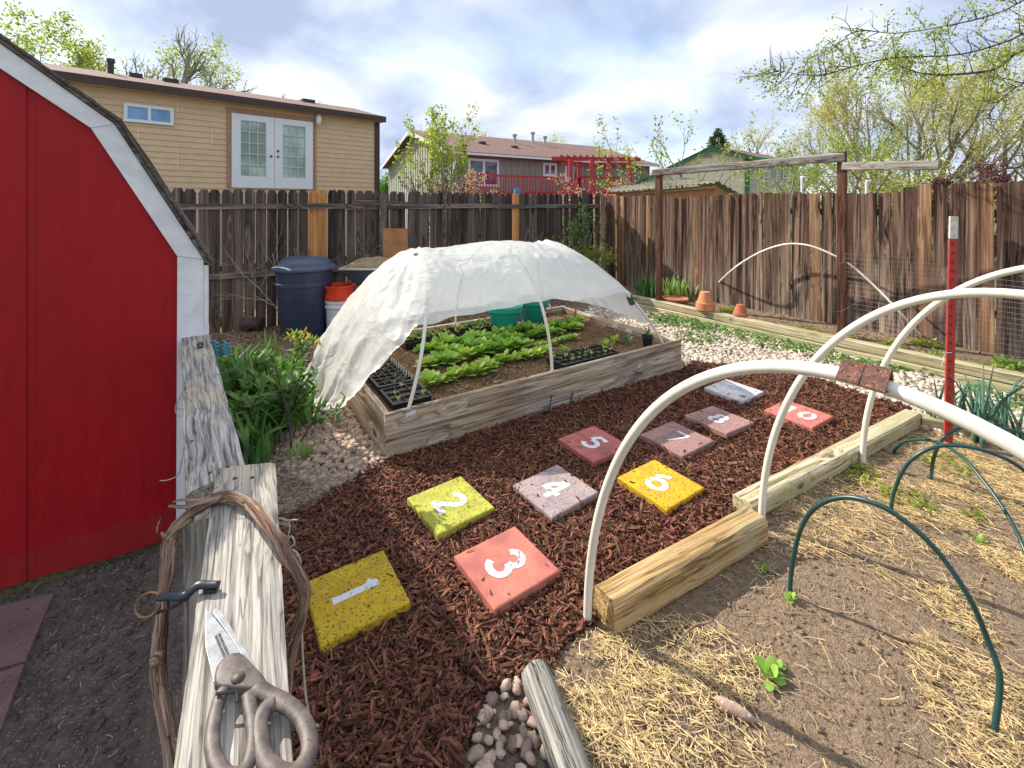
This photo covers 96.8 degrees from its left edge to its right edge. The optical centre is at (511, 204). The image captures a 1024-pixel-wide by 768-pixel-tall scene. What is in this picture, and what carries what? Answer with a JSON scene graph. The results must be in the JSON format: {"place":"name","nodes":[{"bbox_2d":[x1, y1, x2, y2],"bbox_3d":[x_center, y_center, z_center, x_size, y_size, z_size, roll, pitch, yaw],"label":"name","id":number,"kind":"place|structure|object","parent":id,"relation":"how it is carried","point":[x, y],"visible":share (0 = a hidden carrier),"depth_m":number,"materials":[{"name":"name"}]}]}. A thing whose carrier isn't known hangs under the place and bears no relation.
{"place":"outdoors","nodes":[
{"label":"outdoors","id":0,"kind":"place"},
{"bbox_2d":[465,675,546,767],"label":"gravel","id":1,"kind":"structure","parent":0,"point":[525,740],"depth_m":1.39,"materials":[{"name":"grey stone"}]},
{"bbox_2d":[0,208,1023,767],"bbox_3d":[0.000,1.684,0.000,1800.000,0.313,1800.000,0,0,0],"label":"ground","id":2,"kind":"structure","parent":0,"point":[146,750],"depth_m":1.71,"materials":[{"name":"brown soil"}]},
{"bbox_2d":[0,664,24,732],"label":"paving slab","id":3,"kind":"structure","parent":2,"relation":"on","point":[10,679],"depth_m":1.62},
{"bbox_2d":[0,593,53,670],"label":"paving slab","id":4,"kind":"structure","parent":2,"relation":"on","point":[17,640],"depth_m":1.85,"materials":[{"name":"pink stone"}]},
{"bbox_2d":[0,554,154,767],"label":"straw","id":5,"kind":"object","parent":2,"relation":"on","point":[80,682],"visible":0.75,"depth_m":1.66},
{"bbox_2d":[0,546,155,767],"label":"soil crumbs","id":6,"kind":"object","parent":2,"relation":"on","point":[51,647],"visible":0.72,"depth_m":1.71,"materials":[{"name":"brown soil"}]},
{"bbox_2d":[0,33,214,598],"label":"garden shed","id":7,"kind":"structure","parent":2,"relation":"on","point":[104,289],"depth_m":2.13,"materials":[{"name":"red paint"}]},
{"bbox_2d":[0,0,246,89],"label":"leafy tree","id":8,"kind":"object","parent":2,"relation":"on","point":[89,57],"visible":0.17,"depth_m":20.24,"materials":[{"name":"green plant"}]},
{"bbox_2d":[64,23,323,102],"bbox_3d":[-16.297,-3.497,24.989,13.068,10.926,14.014,0,0,0],"label":"bare tree","id":9,"kind":"object","parent":2,"relation":"on","point":[187,71],"visible":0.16,"depth_m":22.73,"materials":[{"name":"green plant"}]},
{"bbox_2d":[41,58,385,265],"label":"tan house","id":10,"kind":"structure","parent":2,"relation":"on","point":[197,138],"depth_m":12.47,"materials":[{"name":"beige wood"}]},
{"bbox_2d":[124,103,173,125],"bbox_3d":[-8.911,-2.216,11.167,0.963,0.440,0.040,0,0,-42],"label":"window","id":11,"kind":"structure","parent":10,"relation":"in","point":[138,113],"depth_m":11.15,"materials":[{"name":"blue glass"}]},
{"bbox_2d":[232,113,273,187],"bbox_3d":[-7.204,-1.487,12.674,1.058,2.030,0.104,0,0,-42],"label":"french door","id":12,"kind":"structure","parent":10,"relation":"in","point":[252,135],"depth_m":12.69,"materials":[{"name":"white glass"}]},
{"bbox_2d":[274,118,312,188],"bbox_3d":[-6.415,-1.487,13.391,1.058,2.030,0.104,0,0,-42],"label":"french door","id":13,"kind":"structure","parent":10,"relation":"in","point":[293,139],"depth_m":13.39,"materials":[{"name":"white glass"}]},
{"bbox_2d":[160,332,292,767],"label":"wooden post","id":14,"kind":"object","parent":2,"relation":"on","point":[230,547],"visible":0.8,"depth_m":0.84,"materials":[{"name":"grey wood"}]},
{"bbox_2d":[134,580,220,618],"bbox_3d":[-0.550,0.648,0.746,0.132,0.050,0.017,0,0,-8],"label":"spring clip","id":15,"kind":"object","parent":14,"relation":"attached to","point":[208,587],"visible":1,"depth_m":0.74,"materials":[{"name":"black metal"}]},
{"bbox_2d":[148,481,311,767],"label":"vine wreath","id":16,"kind":"object","parent":14,"relation":"hanging from","point":[277,538],"visible":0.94,"depth_m":0.83,"materials":[{"name":"brown plant"}]},
{"bbox_2d":[278,517,318,726],"bbox_3d":[-0.440,0.886,0.914,0.055,0.409,0.219,0,0,-34],"label":"twisted wire","id":17,"kind":"object","parent":16,"relation":"hanging from","point":[287,524],"visible":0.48,"depth_m":0.95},
{"bbox_2d":[204,608,318,767],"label":"garden shears","id":18,"kind":"object","parent":14,"relation":"on","point":[235,671],"visible":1,"depth_m":0.56,"materials":[{"name":"metal"}]},
{"bbox_2d":[218,342,274,407],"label":"iris plant","id":19,"kind":"object","parent":2,"relation":"on","point":[223,373],"visible":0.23,"depth_m":3.65,"materials":[{"name":"green plant"}]},
{"bbox_2d":[230,406,288,464],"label":"iris plant","id":20,"kind":"object","parent":2,"relation":"on","point":[261,446],"visible":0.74,"depth_m":2.85,"materials":[{"name":"green plant"}]},
{"bbox_2d":[216,338,320,443],"bbox_3d":[-1.911,1.371,3.535,0.754,0.542,1.503,0,0,-26],"label":"peony shrub","id":21,"kind":"object","parent":2,"relation":"on","point":[235,375],"visible":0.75,"depth_m":3.13,"materials":[{"name":"green plant"}]},
{"bbox_2d":[224,368,317,443],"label":"iris plant","id":22,"kind":"object","parent":2,"relation":"on","point":[275,424],"visible":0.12,"depth_m":3.19,"materials":[{"name":"green plant"}]},
{"bbox_2d":[241,431,348,516],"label":"dry grass","id":23,"kind":"structure","parent":2,"relation":"on","point":[292,480],"depth_m":2.66,"materials":[{"name":"plant"}]},
{"bbox_2d":[271,255,335,338],"bbox_3d":[-2.657,1.149,5.822,0.760,0.983,0.760,0,0,0],"label":"garbage can","id":24,"kind":"object","parent":2,"relation":"on","point":[302,281],"visible":0.92,"depth_m":5.56,"materials":[{"name":"blue plastic"}]},
{"bbox_2d":[282,376,340,430],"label":"iris plant","id":25,"kind":"object","parent":2,"relation":"on","point":[306,419],"visible":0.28,"depth_m":3.35,"materials":[{"name":"green plant"}]},
{"bbox_2d":[274,403,387,491],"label":"gravel","id":26,"kind":"structure","parent":2,"relation":"on","point":[345,438],"depth_m":2.98,"materials":[{"name":"beige gravel"}]},
{"bbox_2d":[268,327,349,447],"bbox_3d":[-1.251,1.118,2.816,0.527,0.709,0.185,0,0,0],"label":"young shrub","id":27,"kind":"object","parent":26,"relation":"on","point":[308,343],"visible":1,"depth_m":2.79,"materials":[{"name":"green plant"}]},
{"bbox_2d":[325,300,345,327],"bbox_3d":[-2.195,1.420,5.793,0.359,0.439,0.359,0,0,0],"label":"white bucket","id":28,"kind":"object","parent":2,"relation":"on","point":[333,309],"visible":0.4,"depth_m":5.64,"materials":[{"name":"plastic"}]},
{"bbox_2d":[324,282,355,301],"bbox_3d":[-2.195,1.198,5.793,0.380,0.366,0.380,0,0,0],"label":"orange bucket","id":29,"kind":"object","parent":28,"relation":"in","point":[339,291],"visible":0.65,"depth_m":5.65,"materials":[{"name":"plastic"}]},
{"bbox_2d":[338,266,376,285],"bbox_3d":[-1.850,1.236,6.098,0.743,0.850,0.625,0,0,0],"label":"wheelbarrow","id":30,"kind":"object","parent":2,"relation":"on","point":[357,275],"visible":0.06,"depth_m":5.83,"materials":[{"name":"plastic"}]},
{"bbox_2d":[345,256,389,267],"bbox_3d":[-1.847,0.768,6.100,0.660,0.134,0.520,0,0,0],"label":"pile","id":31,"kind":"object","parent":30,"relation":"in","point":[372,262],"visible":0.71,"depth_m":5.90,"materials":[{"name":"beige sand"}]},
{"bbox_2d":[172,188,599,333],"bbox_3d":[-2.187,0.705,6.682,9.261,1.980,0.202,0,0,-31],"label":"picket fence","id":32,"kind":"object","parent":2,"relation":"on","point":[367,214],"visible":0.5,"depth_m":6.50,"materials":[{"name":"brown wood"}]},
{"bbox_2d":[383,228,406,257],"bbox_3d":[-1.729,0.605,6.695,0.382,0.506,0.150,0,0,0],"label":"plywood board","id":33,"kind":"object","parent":32,"relation":"attached to","point":[396,238],"visible":0.64,"depth_m":6.70,"materials":[{"name":"orange wood"}]},
{"bbox_2d":[209,299,576,396],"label":"leaf litter","id":34,"kind":"object","parent":2,"relation":"on","point":[279,334],"visible":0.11,"depth_m":5.59,"materials":[{"name":"brown plant"}]},
{"bbox_2d":[392,102,480,246],"bbox_3d":[-1.867,-0.573,12.114,2.183,4.450,2.419,0,0,-41],"label":"young fruit tree","id":35,"kind":"object","parent":2,"relation":"on","point":[442,161],"visible":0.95,"depth_m":12.12,"materials":[{"name":"green plant"}]},
{"bbox_2d":[426,168,501,233],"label":"blossom shrub","id":36,"kind":"object","parent":2,"relation":"on","point":[461,187],"visible":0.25,"depth_m":12.66,"materials":[{"name":"red plant"}]},
{"bbox_2d":[347,306,680,458],"bbox_3d":[-0.060,1.510,4.468,2.968,0.343,1.835,0,0,-33],"label":"raised bed","id":37,"kind":"object","parent":2,"relation":"on","point":[389,431],"visible":0.39,"depth_m":3.61,"materials":[{"name":"wood"}]},
{"bbox_2d":[367,357,414,394],"bbox_3d":[-1.000,1.349,3.621,0.288,0.102,0.538,0,0,-33],"label":"seed tray","id":38,"kind":"object","parent":37,"relation":"on","point":[389,373],"visible":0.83,"depth_m":3.55,"materials":[{"name":"black plastic"}]},
{"bbox_2d":[379,381,432,410],"bbox_3d":[-0.758,1.353,3.248,0.288,0.103,0.308,0,0,-33],"label":"seed tray","id":39,"kind":"object","parent":37,"relation":"on","point":[397,397],"visible":0.81,"depth_m":3.22,"materials":[{"name":"black plastic"}]},
{"bbox_2d":[401,326,451,349],"bbox_3d":[-0.886,1.341,4.645,0.535,0.127,0.290,0,0,-33],"label":"seed tray","id":40,"kind":"object","parent":37,"relation":"on","point":[412,340],"visible":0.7,"depth_m":4.58,"materials":[{"name":"green plant"}]},
{"bbox_2d":[446,317,491,337],"bbox_3d":[-0.448,1.336,4.955,0.531,0.137,0.300,0,0,-32],"label":"seed tray","id":41,"kind":"object","parent":37,"relation":"on","point":[457,330],"visible":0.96,"depth_m":4.93,"materials":[{"name":"green plant"}]},
{"bbox_2d":[488,304,522,327],"bbox_3d":[-0.085,1.265,5.056,0.410,0.300,0.410,0,0,0],"label":"teal pot","id":42,"kind":"object","parent":37,"relation":"on","point":[500,318],"visible":0.62,"depth_m":4.91,"materials":[{"name":"plastic"}]},
{"bbox_2d":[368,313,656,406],"bbox_3d":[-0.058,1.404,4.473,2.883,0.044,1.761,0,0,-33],"label":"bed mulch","id":43,"kind":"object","parent":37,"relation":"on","point":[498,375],"visible":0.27,"depth_m":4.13,"materials":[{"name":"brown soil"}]},
{"bbox_2d":[520,300,549,324],"bbox_3d":[0.250,1.265,5.441,0.410,0.300,0.410,0,0,0],"label":"teal pot","id":44,"kind":"object","parent":37,"relation":"on","point":[532,312],"visible":0.48,"depth_m":5.30,"materials":[{"name":"plastic"}]},
{"bbox_2d":[544,343,618,368],"bbox_3d":[0.630,1.343,4.066,0.648,0.114,0.268,0,0,-33],"label":"seed tray","id":45,"kind":"object","parent":37,"relation":"on","point":[578,356],"visible":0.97,"depth_m":4.03,"materials":[{"name":"black plastic"}]},
{"bbox_2d":[548,293,663,342],"bbox_3d":[0.757,0.930,5.025,0.643,0.954,1.795,0,0,-33],"label":"bed hoop","id":46,"kind":"object","parent":37,"relation":"on","point":[647,319],"visible":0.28,"depth_m":4.38,"materials":[{"name":"plastic"}]},
{"bbox_2d":[301,239,646,410],"bbox_3d":[-0.270,0.992,4.450,3.278,1.285,1.863,0,0,-28],"label":"plastic sheet","id":47,"kind":"object","parent":46,"relation":"on","point":[390,305],"visible":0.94,"depth_m":3.68,"materials":[{"name":"white plastic"}]},
{"bbox_2d":[380,129,659,232],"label":"grey green house","id":48,"kind":"structure","parent":2,"relation":"on","point":[502,156],"depth_m":27.83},
{"bbox_2d":[468,158,498,186],"bbox_3d":[-1.544,-1.757,24.894,1.911,1.508,0.050,0,0,-32],"label":"window","id":49,"kind":"structure","parent":48,"relation":"in","point":[490,166],"depth_m":24.95,"materials":[{"name":"white glass"}]},
{"bbox_2d":[468,174,633,232],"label":"red deck","id":50,"kind":"structure","parent":2,"relation":"on","point":[540,177],"depth_m":23.55,"materials":[{"name":"red wood"}]},
{"bbox_2d":[521,659,590,767],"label":"weathered log","id":51,"kind":"object","parent":2,"relation":"on","point":[563,747],"visible":1,"depth_m":1.38,"materials":[{"name":"grey wood"}]},
{"bbox_2d":[545,202,608,253],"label":"corner shrub","id":52,"kind":"object","parent":2,"relation":"on","point":[576,228],"visible":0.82,"depth_m":8.47,"materials":[{"name":"green plant"}]},
{"bbox_2d":[278,360,912,767],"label":"bark mulch","id":53,"kind":"object","parent":2,"relation":"on","point":[554,610],"visible":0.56,"depth_m":2.20,"materials":[{"name":"brown wood"}]},
{"bbox_2d":[309,550,410,654],"bbox_3d":[-0.642,1.616,1.869,0.341,0.059,0.342,0,0,-34],"label":"numbered slab","id":54,"kind":"object","parent":53,"relation":"on","point":[344,614],"depth_m":1.83,"materials":[{"name":"paint"}]},
{"bbox_2d":[407,476,494,540],"bbox_3d":[-0.331,1.613,2.431,0.342,0.056,0.342,0,0,-38],"label":"numbered slab","id":55,"kind":"object","parent":53,"relation":"on","point":[437,513],"depth_m":2.39,"materials":[{"name":"paint"}]},
{"bbox_2d":[454,527,559,616],"bbox_3d":[-0.027,1.613,2.020,0.342,0.048,0.342,0,0,-35],"label":"numbered slab","id":56,"kind":"object","parent":53,"relation":"on","point":[493,561],"depth_m":1.98,"materials":[{"name":"paint"}]},
{"bbox_2d":[513,465,597,521],"bbox_3d":[0.241,1.611,2.550,0.342,0.049,0.342,0,0,-36],"label":"numbered slab","id":57,"kind":"object","parent":53,"relation":"on","point":[562,494],"depth_m":2.52,"materials":[{"name":"paint"}]},
{"bbox_2d":[558,426,630,466],"bbox_3d":[0.549,1.609,3.046,0.342,0.041,0.341,0,0,-34],"label":"numbered slab","id":58,"kind":"object","parent":53,"relation":"on","point":[594,449],"depth_m":3.01,"materials":[{"name":"paint"}]},
{"bbox_2d":[617,460,703,516],"bbox_3d":[0.850,1.611,2.608,0.342,0.048,0.342,0,0,-35],"label":"numbered slab","id":59,"kind":"object","parent":53,"relation":"on","point":[660,486],"depth_m":2.57,"materials":[{"name":"paint"}]},
{"bbox_2d":[641,421,714,459],"bbox_3d":[1.130,1.609,3.112,0.341,0.043,0.343,0,0,-33],"label":"numbered slab","id":60,"kind":"object","parent":53,"relation":"on","point":[669,438],"depth_m":3.08,"materials":[{"name":"paint"}]},
{"bbox_2d":[685,406,753,437],"bbox_3d":[1.541,1.609,3.384,0.342,0.046,0.342,0,0,-32],"label":"numbered slab","id":61,"kind":"object","parent":53,"relation":"on","point":[721,422],"depth_m":3.34,"materials":[{"name":"paint"}]},
{"bbox_2d":[704,379,763,403],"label":"paving slab","id":62,"kind":"object","parent":53,"relation":"on","point":[723,388],"depth_m":3.89,"materials":[{"name":"paint"}]},
{"bbox_2d":[764,402,833,430],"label":"numbered slab","id":63,"kind":"object","parent":53,"relation":"on","point":[800,416],"depth_m":3.42,"materials":[{"name":"paint"}]},
{"bbox_2d":[551,155,640,231],"bbox_3d":[4.612,-0.510,24.550,5.187,4.299,4.100,0,0,0],"label":"red pergola","id":64,"kind":"object","parent":2,"relation":"on","point":[579,163],"visible":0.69,"depth_m":23.48,"materials":[{"name":"red wood"}]},
{"bbox_2d":[577,241,621,271],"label":"corner shrub","id":65,"kind":"object","parent":2,"relation":"on","point":[595,252],"visible":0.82,"depth_m":8.30,"materials":[{"name":"green plant"}]},
{"bbox_2d":[547,172,654,255],"bbox_3d":[2.387,0.357,12.564,2.818,2.602,3.480,0,0,0],"label":"blossom shrub","id":66,"kind":"object","parent":2,"relation":"on","point":[618,184],"visible":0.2,"depth_m":12.30,"materials":[{"name":"red plant"}]},
{"bbox_2d":[633,273,675,297],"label":"iris plant","id":67,"kind":"object","parent":2,"relation":"on","point":[646,288],"visible":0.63,"depth_m":7.54,"materials":[{"name":"green plant"}]},
{"bbox_2d":[605,178,736,256],"bbox_3d":[3.909,0.478,11.190,2.928,2.323,2.620,0,0,0],"label":"lean to shed","id":68,"kind":"object","parent":2,"relation":"on","point":[710,188],"visible":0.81,"depth_m":10.55,"materials":[{"name":"grey wood"}]},
{"bbox_2d":[582,110,763,192],"bbox_3d":[4.193,-0.464,11.932,4.585,4.245,2.682,0,0,0],"label":"open fruit tree","id":69,"kind":"object","parent":2,"relation":"on","point":[721,159],"visible":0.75,"depth_m":11.75,"materials":[{"name":"green plant"}]},
{"bbox_2d":[593,506,767,635],"bbox_3d":[0.782,1.585,2.012,0.978,0.144,0.130,0,0,-29],"label":"landscape timber","id":70,"kind":"object","parent":2,"relation":"on","point":[649,585],"visible":0.98,"depth_m":1.93,"materials":[{"name":"beige wood"}]},
{"bbox_2d":[663,275,698,299],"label":"iris plant","id":71,"kind":"object","parent":2,"relation":"on","point":[675,287],"visible":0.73,"depth_m":7.30,"materials":[{"name":"green plant"}]},
{"bbox_2d":[634,145,805,231],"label":"house","id":72,"kind":"structure","parent":2,"relation":"on","point":[709,152],"depth_m":26.46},
{"bbox_2d":[714,695,756,722],"bbox_3d":[0.720,1.630,1.468,0.128,0.036,0.038,0,0,31],"label":"pink stone","id":73,"kind":"object","parent":2,"relation":"on","point":[736,710],"visible":1,"depth_m":1.46,"materials":[{"name":"pink stone"}]},
{"bbox_2d":[755,654,785,690],"bbox_3d":[0.901,1.612,1.571,0.093,0.064,0.106,0,0,0],"label":"weed sprout","id":74,"kind":"object","parent":2,"relation":"on","point":[770,665],"visible":1,"depth_m":1.57,"materials":[{"name":"green plant"}]},
{"bbox_2d":[645,309,916,372],"bbox_3d":[2.842,1.585,5.515,3.071,0.259,1.283,0,0,38],"label":"ground cover","id":75,"kind":"object","parent":2,"relation":"on","point":[753,335],"visible":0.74,"depth_m":5.50,"materials":[{"name":"green plant"}]},
{"bbox_2d":[723,107,851,193],"bbox_3d":[19.282,-2.517,31.923,10.257,8.516,10.204,0,0,23],"label":"bare tree","id":76,"kind":"object","parent":2,"relation":"on","point":[762,141],"visible":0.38,"depth_m":32.66,"materials":[{"name":"green plant"}]},
{"bbox_2d":[556,427,1023,767],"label":"straw","id":77,"kind":"object","parent":2,"relation":"on","point":[606,725],"visible":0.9,"depth_m":1.61,"materials":[{"name":"beige plant"}]},
{"bbox_2d":[652,151,940,332],"bbox_3d":[3.284,0.500,5.771,0.448,2.247,3.266,0,0,-37],"label":"trellis","id":78,"kind":"object","parent":2,"relation":"on","point":[843,164],"visible":0.98,"depth_m":5.29,"materials":[{"name":"wood"}]},
{"bbox_2d":[820,242,1023,362],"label":"wire netting","id":79,"kind":"object","parent":78,"relation":"attached to","point":[921,308],"visible":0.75,"depth_m":4.82,"materials":[{"name":"grey metal"}]},
{"bbox_2d":[583,360,1023,624],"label":"pipe hoop","id":80,"kind":"object","parent":2,"relation":"on","point":[1009,443],"visible":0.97,"depth_m":1.20,"materials":[{"name":"plastic"}]},
{"bbox_2d":[835,358,865,384],"bbox_3d":[0.771,0.383,1.033,0.048,0.049,0.044,0,0,-33],"label":"binder clip","id":81,"kind":"object","parent":80,"relation":"attached to","point":[850,371],"visible":0.9,"depth_m":1.03,"materials":[{"name":"brown metal"}]},
{"bbox_2d":[859,363,893,392],"bbox_3d":[0.797,0.380,0.994,0.051,0.051,0.046,0,0,-33],"label":"binder clip","id":82,"kind":"object","parent":80,"relation":"attached to","point":[876,377],"visible":0.93,"depth_m":0.99,"materials":[{"name":"brown metal"}]},
{"bbox_2d":[584,304,1023,442],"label":"gravel","id":83,"kind":"structure","parent":2,"relation":"on","point":[737,351],"depth_m":4.91,"materials":[{"name":"beige gravel"}]},
{"bbox_2d":[600,181,1023,357],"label":"board fence","id":84,"kind":"object","parent":2,"relation":"on","point":[704,253],"visible":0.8,"depth_m":5.87,"materials":[{"name":"brown wood"}]},
{"bbox_2d":[718,243,921,336],"bbox_3d":[3.765,1.038,6.353,0.635,1.066,2.969,0,0,-28],"label":"bent pipe","id":85,"kind":"object","parent":2,"relation":"on","point":[865,277],"visible":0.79,"depth_m":5.76,"materials":[{"name":"plastic"}]},
{"bbox_2d":[732,409,921,512],"bbox_3d":[2.100,1.590,2.887,2.053,0.105,0.115,0,0,-29],"label":"landscape timber","id":86,"kind":"object","parent":2,"relation":"on","point":[792,481],"visible":0.9,"depth_m":2.73,"materials":[{"name":"beige wood"}]},
{"bbox_2d":[637,303,1023,395],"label":"border timber","id":87,"kind":"object","parent":2,"relation":"on","point":[1000,386],"visible":0.3,"depth_m":4.88,"materials":[{"name":"beige wood"}]},
{"bbox_2d":[630,294,1023,386],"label":"border timber","id":88,"kind":"object","parent":87,"relation":"on","point":[976,370],"visible":0.71,"depth_m":4.87,"materials":[{"name":"beige wood"}]},
{"bbox_2d":[731,123,954,238],"bbox_3d":[10.529,-0.513,15.034,6.943,4.415,5.661,0,0,45],"label":"bush","id":89,"kind":"object","parent":2,"relation":"on","point":[815,171],"visible":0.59,"depth_m":14.63,"materials":[{"name":"green plant"}]},
{"bbox_2d":[687,297,1023,372],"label":"leaf litter","id":90,"kind":"object","parent":2,"relation":"on","point":[863,336],"visible":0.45,"depth_m":5.46,"materials":[{"name":"brown plant"}]},
{"bbox_2d":[719,305,1020,372],"bbox_3d":[4.134,1.511,5.131,0.871,0.192,3.854,0,0,-31],"label":"ground cover","id":91,"kind":"object","parent":2,"relation":"on","point":[920,340],"visible":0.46,"depth_m":4.95,"materials":[{"name":"green plant"}]},
{"bbox_2d":[730,0,1023,193],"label":"overhanging tree","id":92,"kind":"object","parent":2,"relation":"on","point":[986,72],"visible":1,"depth_m":6.35,"materials":[{"name":"green plant"}]},
{"bbox_2d":[758,288,1023,517],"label":"pipe hoop","id":93,"kind":"object","parent":2,"relation":"on","point":[823,351],"visible":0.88,"depth_m":1.98,"materials":[{"name":"plastic"}]},
{"bbox_2d":[788,495,1003,736],"bbox_3d":[1.334,1.356,1.654,0.069,0.572,0.621,0,0,-37],"label":"green hoop","id":94,"kind":"object","parent":2,"relation":"on","point":[997,707],"visible":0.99,"depth_m":1.51,"materials":[{"name":"plastic"}]},
{"bbox_2d":[788,35,1023,241],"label":"feathery tree","id":95,"kind":"object","parent":2,"relation":"on","point":[954,141],"visible":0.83,"depth_m":18.53,"materials":[{"name":"green plant"}]},
{"bbox_2d":[842,450,988,523],"bbox_3d":[2.442,1.631,2.662,0.901,0.103,0.684,0,0,0],"label":"ground cover","id":96,"kind":"object","parent":2,"relation":"on","point":[922,502],"visible":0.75,"depth_m":2.61,"materials":[{"name":"green plant"}]},
{"bbox_2d":[859,154,996,262],"bbox_3d":[13.193,0.223,14.206,4.120,3.932,4.740,0,0,0],"label":"bush","id":97,"kind":"object","parent":2,"relation":"on","point":[906,178],"visible":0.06,"depth_m":14.72,"materials":[{"name":"green plant"}]},
{"bbox_2d":[859,265,1023,464],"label":"pipe hoop","id":98,"kind":"object","parent":2,"relation":"on","point":[910,327],"visible":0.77,"depth_m":2.66,"materials":[{"name":"plastic"}]},
{"bbox_2d":[941,216,958,442],"bbox_3d":[2.993,0.885,3.122,0.188,1.612,0.050,0,0,-25],"label":"steel post","id":99,"kind":"object","parent":2,"relation":"on","point":[949,354],"visible":0.87,"depth_m":3.13,"materials":[{"name":"red metal"}]},
{"bbox_2d":[889,443,1023,513],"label":"green hoop","id":100,"kind":"object","parent":2,"relation":"on","point":[910,460],"visible":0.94,"depth_m":2.31,"materials":[{"name":"plastic"}]},
{"bbox_2d":[889,350,1023,410],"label":"ground cover","id":101,"kind":"object","parent":2,"relation":"on","point":[1020,364],"visible":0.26,"depth_m":4.26,"materials":[{"name":"green plant"}]},
{"bbox_2d":[891,157,1022,258],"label":"purple plum tree","id":102,"kind":"object","parent":2,"relation":"on","point":[999,178],"visible":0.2,"depth_m":13.82,"materials":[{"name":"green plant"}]},
{"bbox_2d":[892,438,1023,552],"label":"green hoop","id":103,"kind":"object","parent":2,"relation":"on","point":[998,501],"visible":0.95,"depth_m":2.31,"materials":[{"name":"plastic"}]},
{"bbox_2d":[900,87,1023,217],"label":"feathery tree","id":104,"kind":"object","parent":2,"relation":"on","point":[1015,152],"visible":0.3,"depth_m":16.34,"materials":[{"name":"green plant"}]},
{"bbox_2d":[950,363,1023,447],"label":"onion plant","id":105,"kind":"object","parent":2,"relation":"on","point":[978,407],"visible":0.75,"depth_m":3.10,"materials":[{"name":"green plant"}]},
{"bbox_2d":[959,385,1023,440],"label":"onion plant","id":106,"kind":"object","parent":2,"relation":"on","point":[1017,423],"visible":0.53,"depth_m":3.07,"materials":[{"name":"green plant"}]},
{"bbox_2d":[0,0,1023,200],"label":"sky","id":107,"kind":"structure","parent":0,"point":[537,66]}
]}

